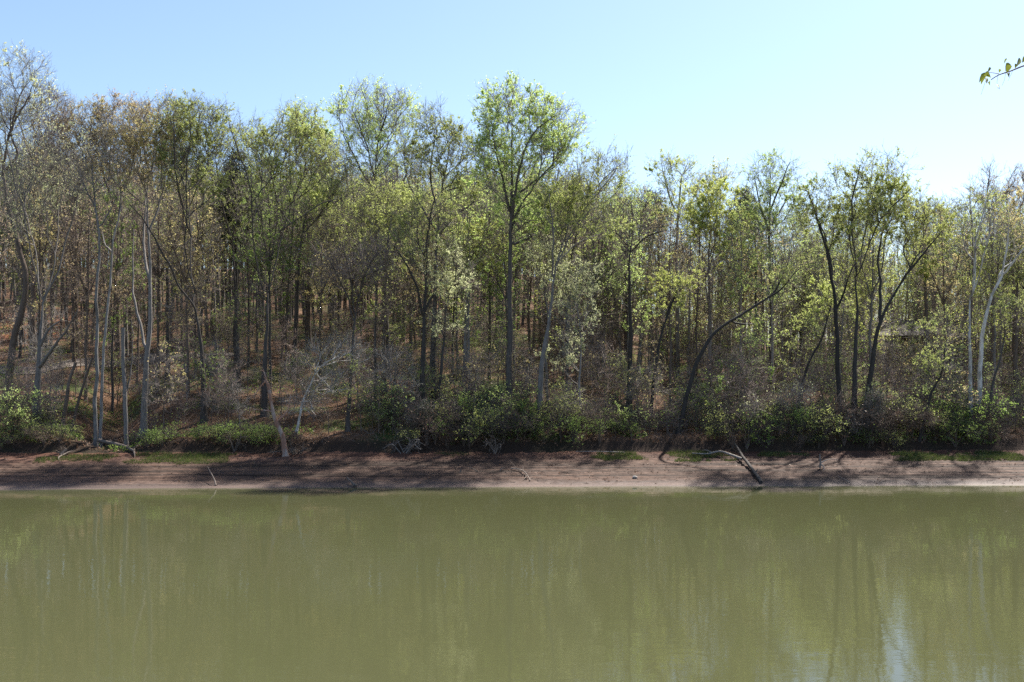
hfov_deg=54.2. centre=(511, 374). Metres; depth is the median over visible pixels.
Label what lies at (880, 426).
shrub
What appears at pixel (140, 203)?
slope tree
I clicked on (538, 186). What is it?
slope tree
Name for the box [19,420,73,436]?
shrub
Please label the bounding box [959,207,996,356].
slope tree
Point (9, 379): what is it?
sapling
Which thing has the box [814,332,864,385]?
sapling
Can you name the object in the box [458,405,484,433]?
shrub
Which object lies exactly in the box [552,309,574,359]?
sapling
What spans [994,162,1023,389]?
deciduous tree
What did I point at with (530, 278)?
slope tree
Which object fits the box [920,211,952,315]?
slope tree
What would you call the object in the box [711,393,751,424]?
shrub
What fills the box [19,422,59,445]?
shrub
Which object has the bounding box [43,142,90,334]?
slope tree
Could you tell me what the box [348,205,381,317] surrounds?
slope tree
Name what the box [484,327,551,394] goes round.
sapling
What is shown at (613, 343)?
sapling
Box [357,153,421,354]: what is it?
slope tree
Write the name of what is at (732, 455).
driftwood limb
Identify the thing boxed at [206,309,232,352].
sapling
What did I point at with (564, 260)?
slope tree
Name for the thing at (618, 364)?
sapling
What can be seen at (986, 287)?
slope tree
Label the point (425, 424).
shrub
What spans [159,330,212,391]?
sapling
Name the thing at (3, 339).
sapling
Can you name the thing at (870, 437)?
shrub
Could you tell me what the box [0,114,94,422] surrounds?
deciduous tree
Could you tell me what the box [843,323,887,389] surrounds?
sapling
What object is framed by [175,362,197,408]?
sapling
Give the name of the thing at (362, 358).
sapling
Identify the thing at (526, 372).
sapling
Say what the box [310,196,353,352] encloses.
slope tree
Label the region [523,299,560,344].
sapling
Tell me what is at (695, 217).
deciduous tree
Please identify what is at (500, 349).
sapling
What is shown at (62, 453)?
driftwood stump
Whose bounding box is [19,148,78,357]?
slope tree
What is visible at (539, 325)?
sapling
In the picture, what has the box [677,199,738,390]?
slope tree
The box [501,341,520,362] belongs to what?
sapling
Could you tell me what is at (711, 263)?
slope tree
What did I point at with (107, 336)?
sapling
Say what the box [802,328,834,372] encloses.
sapling
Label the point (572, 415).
shrub
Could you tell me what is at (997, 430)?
shrub
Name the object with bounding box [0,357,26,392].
sapling
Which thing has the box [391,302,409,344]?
sapling
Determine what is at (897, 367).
sapling
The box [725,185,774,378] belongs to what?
deciduous tree
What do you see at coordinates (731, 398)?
shrub
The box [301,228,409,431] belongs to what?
deciduous tree
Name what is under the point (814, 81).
sky
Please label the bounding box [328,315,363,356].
sapling
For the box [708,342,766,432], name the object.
sapling
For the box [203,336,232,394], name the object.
sapling
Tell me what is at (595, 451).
driftwood limb
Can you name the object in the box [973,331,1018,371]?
sapling
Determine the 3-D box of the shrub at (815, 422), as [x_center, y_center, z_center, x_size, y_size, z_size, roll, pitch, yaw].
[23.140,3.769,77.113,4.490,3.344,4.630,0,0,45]
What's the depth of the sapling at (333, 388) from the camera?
82.12 m
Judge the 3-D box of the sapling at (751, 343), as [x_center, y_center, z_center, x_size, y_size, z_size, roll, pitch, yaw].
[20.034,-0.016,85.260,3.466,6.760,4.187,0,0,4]
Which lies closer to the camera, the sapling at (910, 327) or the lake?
the lake
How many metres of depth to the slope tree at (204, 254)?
92.84 m
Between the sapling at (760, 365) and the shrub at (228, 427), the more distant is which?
the sapling at (760, 365)
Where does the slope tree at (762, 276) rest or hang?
on the hillside
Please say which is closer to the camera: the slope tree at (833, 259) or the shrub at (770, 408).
the shrub at (770, 408)
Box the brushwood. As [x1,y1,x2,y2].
[0,312,1023,450]
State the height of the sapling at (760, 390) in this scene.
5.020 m
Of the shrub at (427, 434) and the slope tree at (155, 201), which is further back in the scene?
the slope tree at (155, 201)
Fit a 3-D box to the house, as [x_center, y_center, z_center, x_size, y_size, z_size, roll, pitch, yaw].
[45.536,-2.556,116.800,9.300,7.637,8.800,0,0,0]
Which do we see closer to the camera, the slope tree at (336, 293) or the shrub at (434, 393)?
the shrub at (434, 393)
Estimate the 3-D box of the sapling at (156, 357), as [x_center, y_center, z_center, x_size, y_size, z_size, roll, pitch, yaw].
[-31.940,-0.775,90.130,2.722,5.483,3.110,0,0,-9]
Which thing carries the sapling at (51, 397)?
on the hillside
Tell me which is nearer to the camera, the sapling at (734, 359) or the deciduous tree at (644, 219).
the deciduous tree at (644, 219)
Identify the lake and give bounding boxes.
[0,485,1023,681]
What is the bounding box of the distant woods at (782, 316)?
[530,188,1023,387]
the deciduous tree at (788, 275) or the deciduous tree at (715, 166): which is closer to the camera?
the deciduous tree at (788, 275)
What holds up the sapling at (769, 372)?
on the hillside
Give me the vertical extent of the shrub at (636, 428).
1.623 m
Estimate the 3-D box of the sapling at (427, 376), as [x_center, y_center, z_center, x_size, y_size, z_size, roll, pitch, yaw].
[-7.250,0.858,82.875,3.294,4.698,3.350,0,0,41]
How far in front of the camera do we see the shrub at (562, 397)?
81.89 m
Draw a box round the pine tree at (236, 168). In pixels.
[210,149,266,375]
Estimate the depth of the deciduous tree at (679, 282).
80.87 m
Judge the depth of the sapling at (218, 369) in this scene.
79.42 m
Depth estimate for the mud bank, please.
70.69 m
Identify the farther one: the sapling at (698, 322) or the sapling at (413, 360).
the sapling at (698, 322)
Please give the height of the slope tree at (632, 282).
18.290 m
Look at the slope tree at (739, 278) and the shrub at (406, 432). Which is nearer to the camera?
the shrub at (406, 432)
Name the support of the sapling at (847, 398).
on the hillside
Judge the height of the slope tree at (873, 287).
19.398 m
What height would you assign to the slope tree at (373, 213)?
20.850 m
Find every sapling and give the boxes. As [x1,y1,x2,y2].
[0,303,29,349]
[0,320,10,356]
[0,349,33,408]
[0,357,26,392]
[1,290,23,337]
[5,353,47,393]
[15,360,62,405]
[17,301,68,380]
[26,329,63,371]
[28,382,65,420]
[35,348,68,390]
[37,300,67,351]
[42,341,69,400]
[45,349,76,390]
[54,303,95,358]
[68,367,94,403]
[76,326,103,359]
[82,328,120,392]
[84,344,110,372]
[88,322,120,356]
[89,299,122,330]
[92,304,127,346]
[100,347,142,406]
[110,303,143,334]
[122,290,162,351]
[127,360,159,412]
[133,350,163,391]
[135,338,186,430]
[149,336,171,375]
[154,312,165,345]
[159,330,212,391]
[161,376,197,419]
[165,315,183,346]
[167,329,198,382]
[169,310,205,352]
[170,310,197,355]
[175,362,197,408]
[178,289,208,326]
[188,346,215,386]
[190,347,235,421]
[196,350,253,429]
[200,375,242,422]
[202,322,252,353]
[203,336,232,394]
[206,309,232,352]
[211,300,246,336]
[213,304,243,339]
[216,329,242,367]
[220,323,251,353]
[221,290,262,353]
[221,325,263,403]
[224,379,253,425]
[225,315,246,341]
[241,308,265,345]
[241,356,288,403]
[256,303,276,339]
[260,310,300,382]
[263,312,279,338]
[277,328,308,366]
[277,350,304,395]
[279,351,324,431]
[280,347,310,400]
[284,322,300,343]
[296,372,334,429]
[298,296,328,341]
[300,371,325,417]
[303,315,318,345]
[315,308,343,355]
[317,310,356,370]
[322,366,347,414]
[326,302,361,352]
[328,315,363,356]
[330,308,362,339]
[333,352,377,432]
[338,330,379,388]
[339,299,367,348]
[340,344,388,416]
[349,347,371,383]
[355,314,382,356]
[355,318,399,370]
[355,376,383,429]
[363,311,390,352]
[364,351,392,398]
[365,372,388,397]
[366,339,381,364]
[367,338,422,405]
[370,299,405,332]
[372,317,421,400]
[377,341,429,401]
[378,314,402,353]
[379,325,410,357]
[389,316,407,354]
[389,340,427,384]
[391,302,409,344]
[397,350,426,370]
[399,384,421,429]
[406,354,437,399]
[408,307,440,348]
[411,340,461,412]
[412,361,438,391]
[414,344,444,375]
[419,326,453,377]
[427,332,482,393]
[429,309,461,354]
[429,349,496,406]
[430,288,474,346]
[446,350,481,382]
[450,357,485,403]
[454,349,499,397]
[460,294,481,326]
[460,313,505,370]
[461,334,496,372]
[470,311,488,347]
[470,322,505,381]
[474,303,504,369]
[476,322,524,382]
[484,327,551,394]
[484,330,523,366]
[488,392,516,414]
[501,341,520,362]
[514,359,538,388]
[515,343,531,370]
[517,338,541,371]
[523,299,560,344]
[525,363,553,405]
[533,311,556,338]
[539,317,573,368]
[547,376,566,410]
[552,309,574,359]
[553,380,587,434]
[556,375,585,405]
[559,334,596,382]
[560,318,608,381]
[571,311,602,365]
[571,336,624,400]
[572,340,629,402]
[577,310,611,389]
[598,313,616,344]
[600,349,627,402]
[601,310,644,354]
[610,349,638,387]
[610,355,626,385]
[613,365,646,421]
[621,356,694,430]
[623,338,669,402]
[633,363,664,395]
[643,321,668,355]
[645,322,672,373]
[659,364,701,420]
[667,332,694,370]
[672,306,702,350]
[674,318,705,383]
[674,320,701,366]
[674,384,704,430]
[677,349,706,388]
[681,304,708,366]
[685,339,718,397]
[687,369,734,416]
[695,310,732,381]
[695,339,728,393]
[700,353,714,385]
[702,311,737,355]
[704,330,734,373]
[705,345,731,377]
[706,350,751,402]
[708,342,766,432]
[712,326,746,378]
[717,323,746,364]
[725,346,748,375]
[725,357,762,400]
[728,336,766,400]
[733,360,774,400]
[735,335,759,363]
[737,372,778,408]
[742,341,766,374]
[744,317,778,383]
[744,347,779,382]
[750,355,787,399]
[762,345,793,385]
[766,316,794,377]
[771,381,794,413]
[774,325,788,364]
[774,328,831,403]
[774,346,789,387]
[783,355,824,403]
[789,323,814,373]
[797,325,831,384]
[798,347,846,405]
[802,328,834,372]
[807,347,841,403]
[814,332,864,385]
[823,376,849,397]
[824,333,882,385]
[825,344,862,399]
[833,383,858,420]
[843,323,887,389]
[846,363,880,397]
[857,345,897,391]
[857,381,882,413]
[858,338,914,392]
[875,339,911,409]
[876,340,896,374]
[876,382,900,417]
[883,352,906,395]
[887,335,909,375]
[889,389,910,415]
[890,365,927,400]
[895,329,949,388]
[897,322,923,377]
[897,352,943,393]
[900,374,924,402]
[902,344,922,374]
[910,327,961,399]
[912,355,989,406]
[929,326,962,376]
[940,344,972,397]
[941,313,966,377]
[947,315,989,387]
[960,336,1003,394]
[963,348,986,387]
[966,367,993,394]
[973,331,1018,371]
[973,382,990,406]
[976,361,1002,394]
[983,357,1012,397]
[988,321,1022,374]
[996,337,1021,364]
[1002,349,1023,387]
[1005,356,1023,385]
[1007,368,1023,401]
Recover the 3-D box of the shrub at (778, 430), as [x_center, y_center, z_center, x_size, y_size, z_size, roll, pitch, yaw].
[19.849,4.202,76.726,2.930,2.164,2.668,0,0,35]
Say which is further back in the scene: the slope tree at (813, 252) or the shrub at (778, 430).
the slope tree at (813, 252)
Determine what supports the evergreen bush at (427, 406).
on the hillside
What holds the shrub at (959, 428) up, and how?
on the hillside
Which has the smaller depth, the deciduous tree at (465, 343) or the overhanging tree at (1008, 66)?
the overhanging tree at (1008, 66)
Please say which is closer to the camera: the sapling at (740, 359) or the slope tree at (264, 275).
the sapling at (740, 359)
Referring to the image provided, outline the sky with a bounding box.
[0,0,1023,340]
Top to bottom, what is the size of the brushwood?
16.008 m
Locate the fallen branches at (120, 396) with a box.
[103,385,133,399]
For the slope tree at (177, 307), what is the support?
on the hillside
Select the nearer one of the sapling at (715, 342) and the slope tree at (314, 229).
the sapling at (715, 342)
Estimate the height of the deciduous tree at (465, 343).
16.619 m
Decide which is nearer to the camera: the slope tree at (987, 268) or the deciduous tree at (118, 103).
the slope tree at (987, 268)
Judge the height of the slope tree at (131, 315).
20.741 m
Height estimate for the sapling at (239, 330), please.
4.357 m
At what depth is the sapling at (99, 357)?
97.24 m
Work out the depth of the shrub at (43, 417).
76.94 m
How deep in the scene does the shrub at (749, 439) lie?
76.67 m
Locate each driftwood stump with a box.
[57,446,71,457]
[817,454,837,468]
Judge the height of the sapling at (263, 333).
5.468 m
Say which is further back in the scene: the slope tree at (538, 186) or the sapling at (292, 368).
the slope tree at (538, 186)
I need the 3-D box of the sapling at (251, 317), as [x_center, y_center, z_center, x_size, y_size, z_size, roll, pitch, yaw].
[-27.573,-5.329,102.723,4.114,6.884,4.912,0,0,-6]
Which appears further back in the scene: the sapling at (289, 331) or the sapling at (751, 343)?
the sapling at (289, 331)
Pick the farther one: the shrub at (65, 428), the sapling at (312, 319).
the sapling at (312, 319)
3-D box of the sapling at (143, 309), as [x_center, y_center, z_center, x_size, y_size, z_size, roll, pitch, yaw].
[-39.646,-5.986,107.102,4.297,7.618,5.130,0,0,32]
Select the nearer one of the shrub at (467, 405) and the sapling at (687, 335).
the shrub at (467, 405)
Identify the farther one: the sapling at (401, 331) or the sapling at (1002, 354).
the sapling at (1002, 354)
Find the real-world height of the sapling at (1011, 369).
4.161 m
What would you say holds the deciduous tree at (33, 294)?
on the hillside
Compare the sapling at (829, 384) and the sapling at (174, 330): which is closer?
the sapling at (829, 384)
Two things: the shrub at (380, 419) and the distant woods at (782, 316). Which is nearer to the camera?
the shrub at (380, 419)
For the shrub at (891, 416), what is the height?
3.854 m
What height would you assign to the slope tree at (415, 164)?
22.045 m
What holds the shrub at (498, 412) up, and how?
on the hillside
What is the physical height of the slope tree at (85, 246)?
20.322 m
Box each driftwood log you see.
[97,437,144,456]
[734,443,762,482]
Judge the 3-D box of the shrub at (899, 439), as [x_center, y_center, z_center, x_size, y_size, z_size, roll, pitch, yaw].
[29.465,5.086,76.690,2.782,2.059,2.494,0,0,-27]
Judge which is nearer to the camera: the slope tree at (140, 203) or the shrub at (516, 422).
the shrub at (516, 422)
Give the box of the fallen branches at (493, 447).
[483,431,502,455]
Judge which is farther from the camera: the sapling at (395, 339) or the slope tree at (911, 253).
the slope tree at (911, 253)
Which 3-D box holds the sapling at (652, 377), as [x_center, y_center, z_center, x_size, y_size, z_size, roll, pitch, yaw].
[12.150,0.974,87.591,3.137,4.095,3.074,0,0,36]
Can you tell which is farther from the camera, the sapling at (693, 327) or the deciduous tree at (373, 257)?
the sapling at (693, 327)
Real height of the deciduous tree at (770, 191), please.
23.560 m
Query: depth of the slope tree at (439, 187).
154.01 m
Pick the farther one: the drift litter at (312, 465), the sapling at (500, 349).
the sapling at (500, 349)
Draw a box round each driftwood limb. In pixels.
[576,451,617,452]
[692,450,742,459]
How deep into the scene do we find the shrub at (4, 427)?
75.86 m
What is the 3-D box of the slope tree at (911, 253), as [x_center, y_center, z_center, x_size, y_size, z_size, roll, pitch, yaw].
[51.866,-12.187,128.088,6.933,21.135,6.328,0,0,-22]
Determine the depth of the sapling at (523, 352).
100.63 m
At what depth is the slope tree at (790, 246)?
115.96 m
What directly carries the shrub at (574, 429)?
on the hillside
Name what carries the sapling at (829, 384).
on the hillside
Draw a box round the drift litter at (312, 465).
[2,449,1022,485]
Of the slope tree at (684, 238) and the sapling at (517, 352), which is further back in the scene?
the slope tree at (684, 238)
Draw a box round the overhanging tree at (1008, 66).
[979,56,1023,93]
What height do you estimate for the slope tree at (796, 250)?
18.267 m
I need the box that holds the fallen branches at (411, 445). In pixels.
[383,434,431,453]
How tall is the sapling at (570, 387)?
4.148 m
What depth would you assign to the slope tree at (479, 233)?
115.48 m
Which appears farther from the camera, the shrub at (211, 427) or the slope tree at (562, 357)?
the slope tree at (562, 357)
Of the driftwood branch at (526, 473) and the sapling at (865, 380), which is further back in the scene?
the sapling at (865, 380)
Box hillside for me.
[0,267,1023,453]
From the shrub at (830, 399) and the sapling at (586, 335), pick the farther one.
the sapling at (586, 335)
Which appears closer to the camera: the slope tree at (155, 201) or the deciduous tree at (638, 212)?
the deciduous tree at (638, 212)
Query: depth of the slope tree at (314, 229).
134.83 m
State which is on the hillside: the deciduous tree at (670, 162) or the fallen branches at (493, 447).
the deciduous tree at (670, 162)
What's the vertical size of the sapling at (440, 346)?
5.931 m
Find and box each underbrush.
[0,316,1023,434]
[376,376,1023,434]
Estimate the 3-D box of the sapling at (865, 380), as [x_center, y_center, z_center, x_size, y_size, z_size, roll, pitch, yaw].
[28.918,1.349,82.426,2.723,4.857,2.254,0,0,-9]
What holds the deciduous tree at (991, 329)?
on the hillside
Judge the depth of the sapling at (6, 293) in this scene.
111.53 m
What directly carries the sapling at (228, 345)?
on the hillside
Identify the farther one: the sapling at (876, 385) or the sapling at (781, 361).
the sapling at (781, 361)
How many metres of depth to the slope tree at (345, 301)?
112.11 m
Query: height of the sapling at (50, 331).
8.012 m
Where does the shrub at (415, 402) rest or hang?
on the hillside
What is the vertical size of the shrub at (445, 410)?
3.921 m
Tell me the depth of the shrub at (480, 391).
79.52 m
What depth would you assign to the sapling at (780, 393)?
80.00 m
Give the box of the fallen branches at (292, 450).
[269,440,305,455]
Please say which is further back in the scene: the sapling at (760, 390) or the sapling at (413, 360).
the sapling at (413, 360)
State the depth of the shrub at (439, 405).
77.42 m
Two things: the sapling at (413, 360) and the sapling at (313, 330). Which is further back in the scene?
the sapling at (313, 330)
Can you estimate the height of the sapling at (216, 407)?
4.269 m
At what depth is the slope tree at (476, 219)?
132.66 m
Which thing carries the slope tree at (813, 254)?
on the hillside
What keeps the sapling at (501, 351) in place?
on the hillside
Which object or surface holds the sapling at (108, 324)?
on the hillside
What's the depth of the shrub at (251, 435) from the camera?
75.65 m
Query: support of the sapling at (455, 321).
on the hillside
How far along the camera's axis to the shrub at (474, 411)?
77.91 m
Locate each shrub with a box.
[0,379,60,433]
[0,387,26,431]
[0,399,63,429]
[0,416,43,437]
[0,433,25,449]
[4,436,24,449]
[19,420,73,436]
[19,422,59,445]
[21,425,46,440]
[33,419,84,441]
[126,429,166,447]
[138,422,179,444]
[161,425,177,438]
[184,426,224,441]
[188,422,224,440]
[204,425,236,442]
[211,417,254,441]
[214,428,265,448]
[222,427,248,451]
[235,431,268,444]
[245,419,273,443]
[259,424,283,442]
[271,430,305,445]
[315,408,339,426]
[355,402,402,429]
[362,379,414,430]
[394,425,420,443]
[397,375,452,406]
[399,402,444,445]
[401,392,433,424]
[404,393,468,439]
[405,405,450,443]
[407,403,459,435]
[429,412,490,448]
[435,403,464,426]
[436,390,493,423]
[438,421,464,447]
[447,423,483,445]
[452,381,522,414]
[452,396,511,450]
[457,403,495,423]
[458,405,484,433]
[467,386,498,404]
[473,373,546,435]
[480,400,530,429]
[483,390,543,432]
[485,422,509,437]
[489,417,524,442]
[492,414,534,439]
[500,404,539,438]
[503,378,524,414]
[510,416,535,437]
[515,408,548,435]
[518,415,570,444]
[529,395,584,434]
[536,406,586,439]
[545,390,583,419]
[548,405,592,444]
[550,389,578,408]
[559,405,581,437]
[570,395,623,442]
[577,402,623,427]
[586,417,608,436]
[587,417,627,435]
[603,387,661,435]
[604,391,645,424]
[614,419,632,434]
[623,420,643,436]
[670,375,737,423]
[695,397,744,447]
[705,416,756,444]
[710,390,753,412]
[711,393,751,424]
[712,395,784,448]
[714,384,778,429]
[717,399,760,432]
[734,372,822,435]
[734,386,797,421]
[735,409,794,451]
[748,398,793,430]
[755,418,789,441]
[763,401,820,437]
[769,399,812,434]
[783,403,840,441]
[793,391,850,417]
[794,397,849,446]
[806,384,865,435]
[810,398,883,445]
[834,426,853,437]
[840,406,883,436]
[845,391,883,416]
[849,424,889,447]
[852,410,904,443]
[857,394,916,435]
[879,432,906,451]
[882,396,942,436]
[886,395,938,435]
[894,405,953,441]
[898,374,982,421]
[914,388,947,412]
[916,385,1017,433]
[916,416,958,441]
[925,412,990,446]
[927,410,966,435]
[949,378,986,407]
[950,413,1000,442]
[954,417,986,439]
[957,388,1023,432]
[963,406,1015,442]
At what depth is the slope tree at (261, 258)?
113.60 m
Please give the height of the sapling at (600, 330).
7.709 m
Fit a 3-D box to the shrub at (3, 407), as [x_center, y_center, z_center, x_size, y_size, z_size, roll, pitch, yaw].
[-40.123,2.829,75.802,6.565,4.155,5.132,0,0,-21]
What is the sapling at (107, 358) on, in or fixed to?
on the hillside
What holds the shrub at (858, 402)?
on the hillside
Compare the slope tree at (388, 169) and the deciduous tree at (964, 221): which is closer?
the deciduous tree at (964, 221)
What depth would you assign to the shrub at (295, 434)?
75.74 m
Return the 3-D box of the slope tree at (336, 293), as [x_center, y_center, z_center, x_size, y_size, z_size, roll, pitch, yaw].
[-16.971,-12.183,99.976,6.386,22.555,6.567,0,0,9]
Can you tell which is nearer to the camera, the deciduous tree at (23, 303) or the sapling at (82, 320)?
the deciduous tree at (23, 303)
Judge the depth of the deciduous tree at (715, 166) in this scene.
109.32 m
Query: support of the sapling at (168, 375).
on the hillside
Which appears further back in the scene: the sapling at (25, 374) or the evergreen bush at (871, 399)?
the sapling at (25, 374)
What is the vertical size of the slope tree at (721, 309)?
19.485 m
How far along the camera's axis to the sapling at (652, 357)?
81.63 m
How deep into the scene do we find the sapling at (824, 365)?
86.03 m
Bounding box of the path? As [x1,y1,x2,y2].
[0,352,232,373]
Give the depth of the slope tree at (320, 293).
91.71 m
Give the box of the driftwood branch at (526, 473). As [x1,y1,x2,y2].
[511,464,531,479]
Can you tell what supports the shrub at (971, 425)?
on the hillside
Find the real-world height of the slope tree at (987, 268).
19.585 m
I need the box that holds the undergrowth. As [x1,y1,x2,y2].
[0,318,1022,451]
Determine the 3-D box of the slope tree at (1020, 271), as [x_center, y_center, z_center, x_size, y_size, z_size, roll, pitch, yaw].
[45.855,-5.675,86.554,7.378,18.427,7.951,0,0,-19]
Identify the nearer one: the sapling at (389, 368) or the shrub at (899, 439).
the shrub at (899, 439)
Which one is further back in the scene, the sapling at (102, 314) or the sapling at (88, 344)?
the sapling at (102, 314)
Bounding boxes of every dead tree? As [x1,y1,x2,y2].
[61,362,76,426]
[71,357,93,431]
[119,320,137,449]
[250,367,291,456]
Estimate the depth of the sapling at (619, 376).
87.53 m
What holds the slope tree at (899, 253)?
on the hillside
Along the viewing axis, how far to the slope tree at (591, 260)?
110.72 m
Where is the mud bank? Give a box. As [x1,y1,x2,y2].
[0,449,1023,489]
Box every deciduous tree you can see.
[0,38,66,400]
[0,83,80,359]
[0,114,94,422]
[21,93,119,352]
[54,103,132,447]
[76,87,166,357]
[91,123,157,446]
[98,84,192,437]
[130,88,251,422]
[141,94,206,381]
[194,107,266,387]
[226,94,356,417]
[275,325,373,433]
[279,96,340,355]
[288,143,377,377]
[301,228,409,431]
[319,75,426,375]
[330,169,434,393]
[377,182,469,404]
[382,91,492,404]
[405,233,481,403]
[441,211,523,396]
[461,70,595,409]
[505,162,593,379]
[517,230,583,420]
[524,134,641,431]
[534,251,611,428]
[589,180,679,412]
[592,175,657,369]
[629,188,671,352]
[641,247,718,427]
[643,147,706,378]
[669,168,752,389]
[675,240,823,433]
[687,155,747,367]
[720,185,767,361]
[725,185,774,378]
[736,146,815,395]
[784,167,866,431]
[792,272,859,423]
[824,140,924,434]
[860,172,958,431]
[901,191,954,400]
[910,305,972,441]
[930,177,1016,421]
[962,154,1014,395]
[975,184,1023,428]
[984,284,1023,433]
[992,209,1023,410]
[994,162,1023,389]
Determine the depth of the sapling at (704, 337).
94.81 m
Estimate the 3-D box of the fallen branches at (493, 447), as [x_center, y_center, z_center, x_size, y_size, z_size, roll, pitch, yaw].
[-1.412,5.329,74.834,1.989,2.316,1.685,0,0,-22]
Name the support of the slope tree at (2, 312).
on the hillside
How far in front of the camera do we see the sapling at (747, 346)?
101.43 m
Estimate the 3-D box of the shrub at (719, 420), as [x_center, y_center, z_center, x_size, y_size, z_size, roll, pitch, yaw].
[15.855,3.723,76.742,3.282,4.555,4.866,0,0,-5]
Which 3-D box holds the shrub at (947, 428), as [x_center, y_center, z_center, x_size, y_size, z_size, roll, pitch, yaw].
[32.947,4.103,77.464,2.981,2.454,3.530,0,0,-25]
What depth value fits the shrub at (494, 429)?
76.97 m
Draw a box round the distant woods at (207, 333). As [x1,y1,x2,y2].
[0,156,639,356]
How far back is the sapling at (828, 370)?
83.40 m
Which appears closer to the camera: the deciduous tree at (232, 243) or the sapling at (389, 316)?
the deciduous tree at (232, 243)
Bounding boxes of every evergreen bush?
[404,399,443,436]
[858,387,889,432]
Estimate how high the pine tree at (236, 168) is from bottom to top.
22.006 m
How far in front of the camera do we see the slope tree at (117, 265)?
92.53 m
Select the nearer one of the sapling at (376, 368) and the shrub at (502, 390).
the shrub at (502, 390)
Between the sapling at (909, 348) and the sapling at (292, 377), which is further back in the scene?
the sapling at (909, 348)
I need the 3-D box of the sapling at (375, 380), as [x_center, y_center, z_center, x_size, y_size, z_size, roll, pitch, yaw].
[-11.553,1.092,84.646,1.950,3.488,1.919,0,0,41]
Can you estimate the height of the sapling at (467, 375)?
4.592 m
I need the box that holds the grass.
[34,449,1023,463]
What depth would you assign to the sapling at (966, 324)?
94.25 m
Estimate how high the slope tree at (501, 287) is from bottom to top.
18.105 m
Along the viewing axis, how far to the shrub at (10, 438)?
74.85 m
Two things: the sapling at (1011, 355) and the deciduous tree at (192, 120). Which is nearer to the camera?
the deciduous tree at (192, 120)
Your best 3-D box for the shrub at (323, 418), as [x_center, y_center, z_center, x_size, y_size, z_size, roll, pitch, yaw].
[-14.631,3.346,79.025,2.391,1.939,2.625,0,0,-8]
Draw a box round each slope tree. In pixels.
[0,131,68,306]
[0,152,28,281]
[0,153,32,324]
[0,168,51,357]
[0,195,36,332]
[3,129,75,347]
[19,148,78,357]
[36,168,123,361]
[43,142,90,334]
[43,196,152,402]
[46,176,110,335]
[65,169,105,323]
[81,151,128,284]
[81,153,134,339]
[88,170,156,413]
[100,174,176,355]
[105,166,161,329]
[107,183,165,385]
[113,177,179,327]
[116,161,159,313]
[122,167,196,396]
[132,148,163,295]
[146,178,226,395]
[153,151,195,317]
[156,168,207,349]
[160,164,235,380]
[160,174,190,308]
[188,160,217,325]
[198,173,245,331]
[213,161,287,366]
[218,158,305,393]
[231,175,281,323]
[232,144,285,351]
[253,178,317,358]
[263,154,309,321]
[264,173,324,371]
[267,154,293,309]
[274,137,329,351]
[290,207,347,390]
[291,164,338,312]
[295,170,326,311]
[308,148,367,361]
[308,174,329,325]
[310,186,359,341]
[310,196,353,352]
[313,179,347,314]
[327,160,385,329]
[328,196,367,323]
[341,166,414,395]
[345,158,388,314]
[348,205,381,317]
[353,152,424,373]
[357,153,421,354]
[365,169,390,310]
[371,156,403,185]
[383,163,422,276]
[386,180,438,360]
[388,182,461,377]
[400,160,429,191]
[405,152,438,338]
[407,156,437,252]
[415,174,470,349]
[426,178,472,370]
[430,168,449,290]
[430,184,480,338]
[431,172,473,301]
[432,170,500,398]
[435,178,481,382]
[445,173,498,334]
[448,165,489,312]
[458,155,529,379]
[459,202,507,350]
[465,162,491,191]
[475,162,517,371]
[476,198,533,346]
[488,169,542,381]
[501,211,568,374]
[502,213,532,330]
[516,175,558,356]
[523,157,551,298]
[523,161,607,397]
[527,215,583,347]
[530,158,607,382]
[550,162,596,235]
[560,198,615,306]
[568,174,632,362]
[569,194,624,377]
[590,226,661,371]
[594,179,661,364]
[603,219,651,350]
[622,210,695,379]
[623,199,659,334]
[635,219,697,402]
[641,185,696,369]
[664,194,711,300]
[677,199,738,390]
[678,222,721,340]
[687,235,721,313]
[691,190,752,372]
[710,230,767,366]
[711,195,768,397]
[722,220,762,334]
[725,202,792,384]
[739,201,808,399]
[747,200,788,357]
[764,208,814,354]
[773,226,839,381]
[776,211,835,305]
[778,221,808,319]
[791,211,835,326]
[799,227,839,313]
[800,204,857,375]
[808,216,878,381]
[827,190,907,390]
[827,195,879,354]
[835,227,894,320]
[842,197,909,338]
[856,216,885,258]
[883,217,919,316]
[890,240,945,319]
[893,201,934,317]
[894,213,964,328]
[900,218,957,379]
[907,201,983,402]
[919,192,973,387]
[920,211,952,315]
[937,182,1019,388]
[939,207,995,377]
[941,236,971,363]
[951,190,1023,398]
[951,228,1004,348]
[958,207,1006,321]
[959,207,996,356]
[979,199,1023,390]
[993,209,1023,336]
[993,227,1023,375]
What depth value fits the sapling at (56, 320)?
102.67 m
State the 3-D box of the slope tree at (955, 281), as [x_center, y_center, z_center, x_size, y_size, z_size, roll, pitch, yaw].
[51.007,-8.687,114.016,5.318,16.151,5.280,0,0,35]
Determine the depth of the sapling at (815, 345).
95.60 m
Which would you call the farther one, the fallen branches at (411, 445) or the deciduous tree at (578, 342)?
the deciduous tree at (578, 342)
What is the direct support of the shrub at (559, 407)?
on the hillside
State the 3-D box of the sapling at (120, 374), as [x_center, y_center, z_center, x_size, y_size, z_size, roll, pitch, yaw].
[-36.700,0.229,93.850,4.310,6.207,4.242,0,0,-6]
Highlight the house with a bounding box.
[862,320,942,370]
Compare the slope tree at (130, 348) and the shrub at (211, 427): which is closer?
the shrub at (211, 427)
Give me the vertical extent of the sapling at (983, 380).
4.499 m

